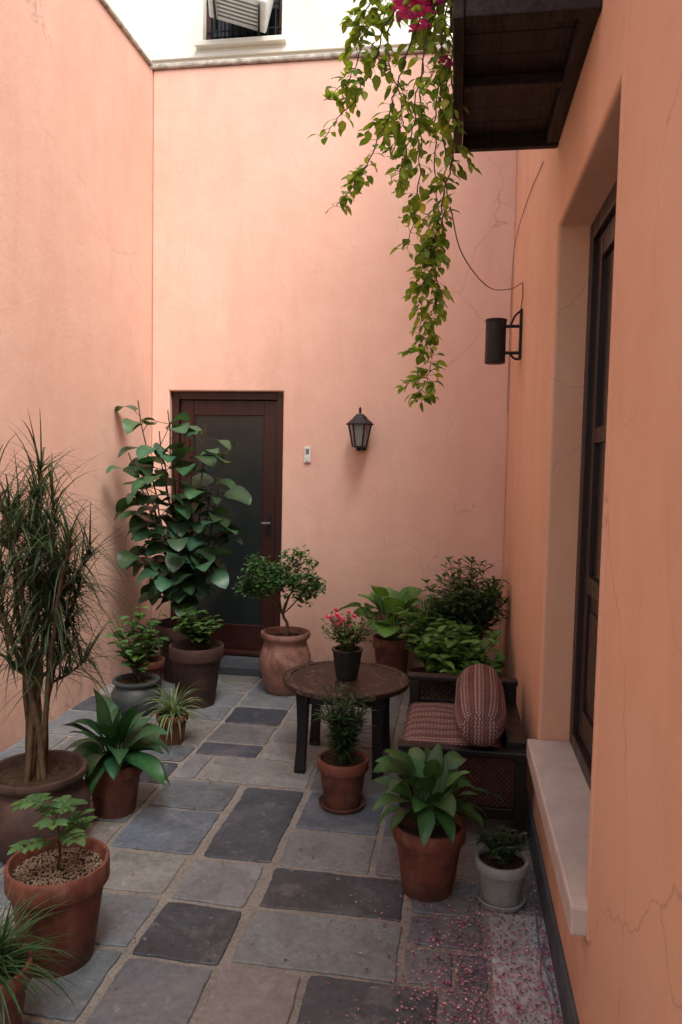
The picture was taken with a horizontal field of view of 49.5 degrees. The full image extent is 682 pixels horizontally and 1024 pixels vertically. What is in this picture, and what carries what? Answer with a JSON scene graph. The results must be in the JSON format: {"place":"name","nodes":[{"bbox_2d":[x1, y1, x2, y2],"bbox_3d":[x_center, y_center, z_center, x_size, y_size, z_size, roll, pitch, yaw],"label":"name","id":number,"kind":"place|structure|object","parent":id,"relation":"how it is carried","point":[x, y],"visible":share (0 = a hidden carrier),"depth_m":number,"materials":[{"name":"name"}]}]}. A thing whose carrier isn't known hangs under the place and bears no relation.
{"place":"outdoors","nodes":[
{"label":"outdoors","id":0,"kind":"place"},
{"bbox_2d":[0,867,87,1023],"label":"potted grass","id":1,"kind":"object","parent":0,"point":[17,960],"depth_m":1.99,"materials":[{"name":"plant"}]},
{"bbox_2d":[0,655,563,1023],"bbox_3d":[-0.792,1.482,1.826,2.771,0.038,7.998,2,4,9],"label":"stone paving","id":2,"kind":"structure","parent":0,"point":[147,991],"depth_m":2.66,"materials":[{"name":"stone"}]},
{"bbox_2d":[4,793,109,978],"bbox_3d":[-0.903,1.170,2.361,0.316,0.525,0.317,2,4,9],"label":"potted sapling","id":3,"kind":"object","parent":2,"relation":"on","point":[67,865],"visible":0.99,"depth_m":2.30,"materials":[{"name":"ceramic"}]},
{"bbox_2d":[0,408,148,864],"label":"potted dracaena","id":4,"kind":"object","parent":2,"relation":"on","point":[37,766],"visible":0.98,"depth_m":2.89,"materials":[{"name":"plant"}]},
{"bbox_2d":[0,0,153,751],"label":"wall","id":5,"kind":"structure","parent":2,"relation":"on","point":[76,187],"depth_m":4.69,"materials":[{"name":"pink paint"}]},
{"bbox_2d":[99,0,152,66],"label":"coping","id":6,"kind":"object","parent":5,"relation":"on","point":[122,27],"visible":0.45,"depth_m":5.20,"materials":[{"name":"beige stone"}]},
{"bbox_2d":[64,688,169,818],"bbox_3d":[-1.021,1.091,3.348,0.502,0.551,0.539,-2,5,-39],"label":"potted birds nest fern","id":7,"kind":"object","parent":2,"relation":"on","point":[120,764],"visible":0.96,"depth_m":3.29,"materials":[{"name":"green plant"}]},
{"bbox_2d":[106,606,168,716],"bbox_3d":[-1.287,0.922,4.680,0.382,0.707,0.365,-2,5,-37],"label":"potted geranium","id":8,"kind":"object","parent":2,"relation":"on","point":[133,690],"visible":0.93,"depth_m":4.64,"materials":[{"name":"green plant"}]},
{"bbox_2d":[132,618,168,688],"bbox_3d":[-1.320,0.992,5.118,0.273,0.509,0.296,2,4,9],"label":"potted herb","id":9,"kind":"object","parent":2,"relation":"on","point":[157,661],"visible":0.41,"depth_m":5.09,"materials":[{"name":"green plant"}]},
{"bbox_2d":[137,682,211,745],"bbox_3d":[-0.939,1.140,4.195,0.419,0.349,0.416,2,4,9],"label":"potted spider plant","id":10,"kind":"object","parent":2,"relation":"on","point":[171,718],"visible":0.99,"depth_m":4.16,"materials":[{"name":"green plant"}]},
{"bbox_2d":[106,400,251,683],"bbox_3d":[-1.121,0.235,5.186,1.042,2.021,0.832,2,4,9],"label":"potted fiddle leaf fig","id":11,"kind":"object","parent":2,"relation":"on","point":[178,572],"visible":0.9,"depth_m":5.12,"materials":[{"name":"green plant"}]},
{"bbox_2d":[169,607,223,708],"bbox_3d":[-0.948,0.949,4.869,0.362,0.643,0.356,2,4,9],"label":"potted coleus","id":12,"kind":"object","parent":2,"relation":"on","point":[197,656],"visible":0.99,"depth_m":4.77,"materials":[{"name":"ceramic"}]},
{"bbox_2d":[154,651,312,677],"bbox_3d":[-0.864,1.194,5.716,1.270,0.090,0.308,2,4,9],"label":"door step","id":13,"kind":"object","parent":2,"relation":"on","point":[239,665],"depth_m":5.57,"materials":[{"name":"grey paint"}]},
{"bbox_2d":[106,0,452,63],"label":"wall","id":14,"kind":"structure","parent":2,"relation":"on","point":[164,27],"depth_m":7.52,"materials":[{"name":"beige paint"}]},
{"bbox_2d":[206,0,211,39],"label":"window frame","id":15,"kind":"object","parent":14,"relation":"attached to","point":[208,25],"depth_m":7.61,"materials":[{"name":"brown wood"}]},
{"bbox_2d":[220,20,221,38],"bbox_3d":[-1.214,-5.540,7.532,0.012,1.540,0.012,2,4,9],"label":"grille bar","id":16,"kind":"object","parent":14,"relation":"attached to","point":[220,29],"depth_m":7.57,"materials":[{"name":"black metal"}]},
{"bbox_2d":[206,26,281,32],"bbox_3d":[-0.987,-4.921,7.546,0.800,0.012,0.010,2,4,9],"label":"grille rail","id":17,"kind":"object","parent":16,"relation":"attached to","point":[239,30],"visible":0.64,"depth_m":7.55,"materials":[{"name":"black metal"}]},
{"bbox_2d":[228,23,229,37],"bbox_3d":[-1.133,-5.538,7.520,0.012,1.540,0.012,2,4,9],"label":"grille bar","id":18,"kind":"object","parent":14,"relation":"attached to","point":[228,30],"depth_m":7.56,"materials":[{"name":"black metal"}]},
{"bbox_2d":[194,35,286,49],"bbox_3d":[-1.010,-4.722,7.433,0.940,0.048,0.080,2,4,9],"label":"window sill","id":19,"kind":"structure","parent":14,"relation":"attached to","point":[241,42],"depth_m":7.41,"materials":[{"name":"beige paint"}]},
{"bbox_2d":[208,0,273,35],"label":"air conditioner","id":20,"kind":"object","parent":14,"relation":"attached to","point":[253,14],"visible":0.94,"depth_m":7.21,"materials":[{"name":"white metal"}]},
{"bbox_2d":[212,0,279,39],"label":"window glass","id":21,"kind":"object","parent":14,"relation":"attached to","point":[240,34],"depth_m":7.60,"materials":[{"name":"black glass"}]},
{"bbox_2d":[275,0,276,34],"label":"grille bar","id":22,"kind":"object","parent":14,"relation":"attached to","point":[275,15],"depth_m":7.47,"materials":[{"name":"black metal"}]},
{"bbox_2d":[279,0,281,34],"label":"window frame","id":23,"kind":"object","parent":14,"relation":"attached to","point":[280,16],"depth_m":7.50,"materials":[{"name":"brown wood"}]},
{"bbox_2d":[149,37,451,61],"bbox_3d":[0.740,-4.575,7.194,11.000,0.040,0.029,2,4,9],"label":"string course","id":24,"kind":"object","parent":14,"relation":"attached to","point":[257,52],"visible":0.25,"depth_m":7.41,"materials":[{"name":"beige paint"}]},
{"bbox_2d":[233,545,325,696],"bbox_3d":[-0.423,0.740,5.142,0.666,1.047,0.396,2,4,9],"label":"potted bonsai tree","id":25,"kind":"object","parent":2,"relation":"on","point":[284,649],"visible":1,"depth_m":5.06,"materials":[{"name":"green plant"}]},
{"bbox_2d":[55,695,532,1001],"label":"fallen leaves","id":26,"kind":"object","parent":2,"relation":"on","point":[209,959],"visible":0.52,"depth_m":2.83,"materials":[{"name":"brown plant"}]},
{"bbox_2d":[151,52,517,674],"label":"wall","id":27,"kind":"structure","parent":2,"relation":"on","point":[270,274],"depth_m":5.60,"materials":[{"name":"pink paint"}]},
{"bbox_2d":[171,392,180,616],"bbox_3d":[-1.331,0.114,5.988,0.060,2.150,0.090,2,4,9],"label":"frame","id":28,"kind":"object","parent":27,"relation":"attached to","point":[176,408],"visible":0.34,"depth_m":5.90,"materials":[{"name":"brown wood"}]},
{"bbox_2d":[179,392,276,624],"bbox_3d":[-0.903,-0.022,5.908,0.800,1.850,0.100,2,4,9],"label":"wooden door","id":29,"kind":"structure","parent":27,"relation":"attached to","point":[236,418],"depth_m":5.89,"materials":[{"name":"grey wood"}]},
{"bbox_2d":[180,400,193,616],"bbox_3d":[-1.244,0.097,5.978,0.108,1.986,0.040,2,4,9],"label":"stile","id":30,"kind":"object","parent":29,"relation":"attached to","point":[187,406],"visible":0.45,"depth_m":5.91,"materials":[{"name":"brown wood"}]},
{"bbox_2d":[192,415,195,616],"bbox_3d":[-1.186,0.059,5.958,0.012,1.670,0.010,2,4,9],"label":"bead","id":31,"kind":"object","parent":29,"relation":"attached to","point":[194,474],"visible":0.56,"depth_m":5.92,"materials":[{"name":"brown wood"}]},
{"bbox_2d":[260,416,263,625],"bbox_3d":[-0.625,0.076,5.872,0.012,1.670,0.010,2,4,9],"label":"bead","id":32,"kind":"object","parent":29,"relation":"attached to","point":[262,513],"visible":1,"depth_m":5.86,"materials":[{"name":"brown wood"}]},
{"bbox_2d":[261,401,276,648],"bbox_3d":[-0.565,0.117,5.874,0.108,1.986,0.040,2,4,9],"label":"stile","id":33,"kind":"object","parent":29,"relation":"attached to","point":[269,476],"visible":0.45,"depth_m":5.84,"materials":[{"name":"brown wood"}]},
{"bbox_2d":[267,514,271,536],"bbox_3d":[-0.567,0.104,5.851,0.040,0.180,0.004,2,4,9],"label":"lock plate","id":34,"kind":"object","parent":29,"relation":"attached to","point":[269,526],"visible":1,"depth_m":5.85,"materials":[{"name":"black metal"}]},
{"bbox_2d":[224,648,260,656],"bbox_3d":[-0.929,1.116,5.967,0.920,0.029,0.168,2,4,9],"label":"threshold","id":35,"kind":"object","parent":27,"relation":"attached to","point":[241,652],"visible":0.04,"depth_m":5.88,"materials":[{"name":"brown wood"}]},
{"bbox_2d":[211,623,260,649],"bbox_3d":[-0.923,0.999,5.983,0.580,0.198,0.036,2,4,9],"label":"rail bottom","id":36,"kind":"object","parent":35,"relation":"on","point":[239,636],"visible":0.46,"depth_m":5.95,"materials":[{"name":"brown wood"}]},
{"bbox_2d":[274,392,283,626],"bbox_3d":[-0.481,0.140,5.857,0.060,2.150,0.090,2,4,9],"label":"frame","id":37,"kind":"object","parent":27,"relation":"attached to","point":[279,464],"visible":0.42,"depth_m":5.79,"materials":[{"name":"brown wood"}]},
{"bbox_2d":[150,45,451,71],"bbox_3d":[0.004,-3.387,5.603,3.100,0.039,0.300,2,4,9],"label":"coping","id":38,"kind":"object","parent":27,"relation":"on","point":[249,61],"visible":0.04,"depth_m":5.55,"materials":[{"name":"beige stone"}]},
{"bbox_2d":[304,447,310,462],"bbox_3d":[-0.257,-0.440,5.680,0.050,0.120,0.019,2,4,9],"label":"doorbell","id":39,"kind":"object","parent":27,"relation":"attached to","point":[307,454],"visible":1,"depth_m":5.68,"materials":[{"name":"white plastic"}]},
{"bbox_2d":[346,407,373,450],"bbox_3d":[0.142,-0.618,5.511,0.204,0.327,0.206,2,4,9],"label":"wall lantern","id":40,"kind":"object","parent":27,"relation":"attached to","point":[359,424],"depth_m":5.45,"materials":[{"name":"black metal"}]},
{"bbox_2d":[310,681,377,814],"bbox_3d":[0.008,1.084,3.428,0.320,0.599,0.343,2,4,9],"label":"potted podocarpus","id":41,"kind":"object","parent":2,"relation":"on","point":[342,766],"visible":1,"depth_m":3.40,"materials":[{"name":"plant"}]},
{"bbox_2d":[282,660,409,779],"bbox_3d":[0.023,1.116,3.998,0.686,0.463,0.686,2,4,9],"label":"round table","id":42,"kind":"object","parent":2,"relation":"on","point":[383,684],"visible":0.87,"depth_m":3.83,"materials":[{"name":"brown wood"}]},
{"bbox_2d":[319,607,375,679],"bbox_3d":[0.037,0.699,3.955,0.293,0.373,0.308,4,5,39],"label":"potted begonia","id":43,"kind":"object","parent":42,"relation":"on","point":[347,657],"visible":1,"depth_m":3.92,"materials":[{"name":"plant"}]},
{"bbox_2d":[335,584,436,673],"bbox_3d":[0.419,0.886,5.353,0.721,0.764,0.682,3,4,31],"label":"potted hosta","id":44,"kind":"object","parent":2,"relation":"on","point":[389,646],"visible":0.82,"depth_m":5.28,"materials":[{"name":"plant"}]},
{"bbox_2d":[394,597,456,696],"bbox_3d":[0.556,0.924,4.870,0.475,0.755,0.456,-1,4,-27],"label":"potted croton","id":45,"kind":"object","parent":2,"relation":"on","point":[423,618],"visible":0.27,"depth_m":4.82,"materials":[{"name":"plant"}]},
{"bbox_2d":[371,743,503,902],"bbox_3d":[0.302,1.151,2.800,0.503,0.558,0.516,4,5,40],"label":"potted peace lily","id":46,"kind":"object","parent":2,"relation":"on","point":[429,836],"visible":1,"depth_m":2.71,"materials":[{"name":"plant"}]},
{"bbox_2d":[325,833,562,1023],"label":"fallen petals","id":47,"kind":"object","parent":2,"relation":"on","point":[491,980],"visible":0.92,"depth_m":2.33,"materials":[{"name":"pink plant"}]},
{"bbox_2d":[409,618,507,697],"bbox_3d":[0.682,0.991,4.426,0.608,0.684,0.701,2,4,9],"label":"potted camellia","id":48,"kind":"object","parent":2,"relation":"on","point":[451,649],"visible":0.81,"depth_m":4.34,"materials":[{"name":"plant"}]},
{"bbox_2d":[398,664,526,843],"bbox_3d":[0.565,1.077,3.467,0.553,0.630,0.733,2,4,9],"label":"wooden bench","id":49,"kind":"object","parent":2,"relation":"on","point":[475,722],"visible":0.88,"depth_m":3.19,"materials":[{"name":"black wood"}]},
{"bbox_2d":[420,555,509,673],"bbox_3d":[0.822,0.795,4.910,0.648,1.019,0.765,0,4,-21],"label":"potted fern bush","id":50,"kind":"object","parent":2,"relation":"on","point":[462,604],"visible":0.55,"depth_m":4.78,"materials":[{"name":"green plant"}]},
{"bbox_2d":[474,823,533,913],"bbox_3d":[0.599,1.300,2.725,0.215,0.282,0.199,2,4,9],"label":"potted sedum","id":51,"kind":"object","parent":2,"relation":"on","point":[501,862],"visible":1,"depth_m":2.68,"materials":[{"name":"ceramic"}]},
{"bbox_2d":[532,886,558,1012],"bbox_3d":[0.673,1.445,2.493,0.025,0.008,0.650,2,4,8],"label":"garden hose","id":52,"kind":"object","parent":2,"relation":"on","point":[541,952],"visible":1,"depth_m":2.43,"materials":[{"name":"rubber"}]},
{"bbox_2d":[540,943,552,1023],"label":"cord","id":53,"kind":"object","parent":2,"relation":"on","point":[543,985],"visible":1,"depth_m":2.27,"materials":[{"name":"black rubber"}]},
{"bbox_2d":[500,0,681,1023],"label":"wall","id":54,"kind":"structure","parent":2,"relation":"on","point":[624,963],"depth_m":1.70,"materials":[{"name":"orange paint"}]},
{"bbox_2d":[450,161,543,408],"bbox_3d":[0.950,-1.241,4.008,0.283,1.204,2.819,2,4,17],"label":"cable","id":55,"kind":"object","parent":54,"relation":"attached to","point":[511,288],"visible":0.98,"depth_m":4.19,"materials":[{"name":"black rubber"}]},
{"bbox_2d":[485,309,522,364],"bbox_3d":[0.987,-1.068,4.506,0.219,0.325,0.132,2,4,9],"label":"wall lamp","id":56,"kind":"object","parent":54,"relation":"attached to","point":[496,352],"visible":1,"depth_m":4.46,"materials":[{"name":"black metal"}]},
{"bbox_2d":[450,0,601,153],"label":"wooden balcony","id":57,"kind":"structure","parent":54,"relation":"attached to","point":[517,66],"depth_m":2.48,"materials":[{"name":"brown wood"}]},
{"bbox_2d":[306,0,481,411],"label":"hanging bougainvillea vine","id":58,"kind":"object","parent":57,"relation":"hanging from","point":[424,37],"visible":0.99,"depth_m":2.73,"materials":[{"name":"green plant"}]},
{"bbox_2d":[498,668,579,1023],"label":"skirting","id":59,"kind":"object","parent":54,"relation":"attached to","point":[566,997],"visible":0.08,"depth_m":2.45,"materials":[{"name":"grey paint"}]},
{"bbox_2d":[526,739,590,936],"bbox_3d":[0.801,1.019,2.470,0.245,0.080,1.195,2,4,9],"label":"window sill","id":60,"kind":"structure","parent":54,"relation":"attached to","point":[562,790],"depth_m":2.40,"materials":[{"name":"beige stone"}]},
{"bbox_2d":[569,221,598,745],"bbox_3d":[0.997,-0.089,2.947,0.080,2.078,0.070,2,4,9],"label":"frame","id":61,"kind":"object","parent":60,"relation":"on","point":[585,442],"visible":0.45,"depth_m":2.93,"materials":[{"name":"brown wood"}]},
{"bbox_2d":[572,180,616,791],"bbox_3d":[0.915,-0.057,2.419,0.080,2.078,1.000,2,4,9],"label":"wooden window","id":62,"kind":"structure","parent":54,"relation":"attached to","point":[605,215],"depth_m":2.73,"materials":[{"name":"brown wood"}]},
{"bbox_2d":[581,711,592,761],"bbox_3d":[0.934,0.846,2.725,0.036,0.118,0.346,2,4,9],"label":"rail","id":63,"kind":"object","parent":62,"relation":"attached to","point":[587,733],"visible":0.38,"depth_m":2.78,"materials":[{"name":"brown wood"}]},
{"bbox_2d":[578,234,604,738],"bbox_3d":[0.986,-0.079,2.874,0.040,1.946,0.075,2,4,9],"label":"stile","id":64,"kind":"object","parent":62,"relation":"attached to","point":[592,460],"visible":0.46,"depth_m":2.85,"materials":[{"name":"brown wood"}]},
{"bbox_2d":[594,425,606,443],"bbox_3d":[0.958,-0.280,2.652,0.036,0.060,0.346,2,4,9],"label":"rail","id":65,"kind":"object","parent":64,"relation":"attached to","point":[600,434],"visible":0.43,"depth_m":2.70,"materials":[{"name":"brown wood"}]},
{"bbox_2d":[586,612,597,710],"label":"raised field","id":66,"kind":"structure","parent":62,"relation":"attached to","point":[592,654],"depth_m":2.75,"materials":[{"name":"brown wood"}]},
{"bbox_2d":[587,576,599,603],"bbox_3d":[0.946,0.293,2.689,0.036,0.070,0.346,2,4,9],"label":"rail","id":67,"kind":"object","parent":62,"relation":"attached to","point":[593,587],"visible":0.4,"depth_m":2.74,"materials":[{"name":"brown wood"}]},
{"bbox_2d":[592,246,613,581],"bbox_3d":[0.958,-0.345,2.648,0.006,1.210,0.346,2,4,9],"label":"glass","id":68,"kind":"object","parent":67,"relation":"on","point":[603,395],"visible":0.36,"depth_m":2.74,"materials":[{"name":"black"}]},
{"bbox_2d":[602,213,615,256],"bbox_3d":[0.973,-0.993,2.607,0.036,0.088,0.346,2,4,9],"label":"rail","id":69,"kind":"object","parent":62,"relation":"attached to","point":[608,241],"visible":0.4,"depth_m":2.66,"materials":[{"name":"brown wood"}]},
{"bbox_2d":[586,0,629,940],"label":"plaster band","id":70,"kind":"object","parent":54,"relation":"attached to","point":[611,387],"visible":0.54,"depth_m":1.81,"materials":[{"name":"paint"}]}
]}

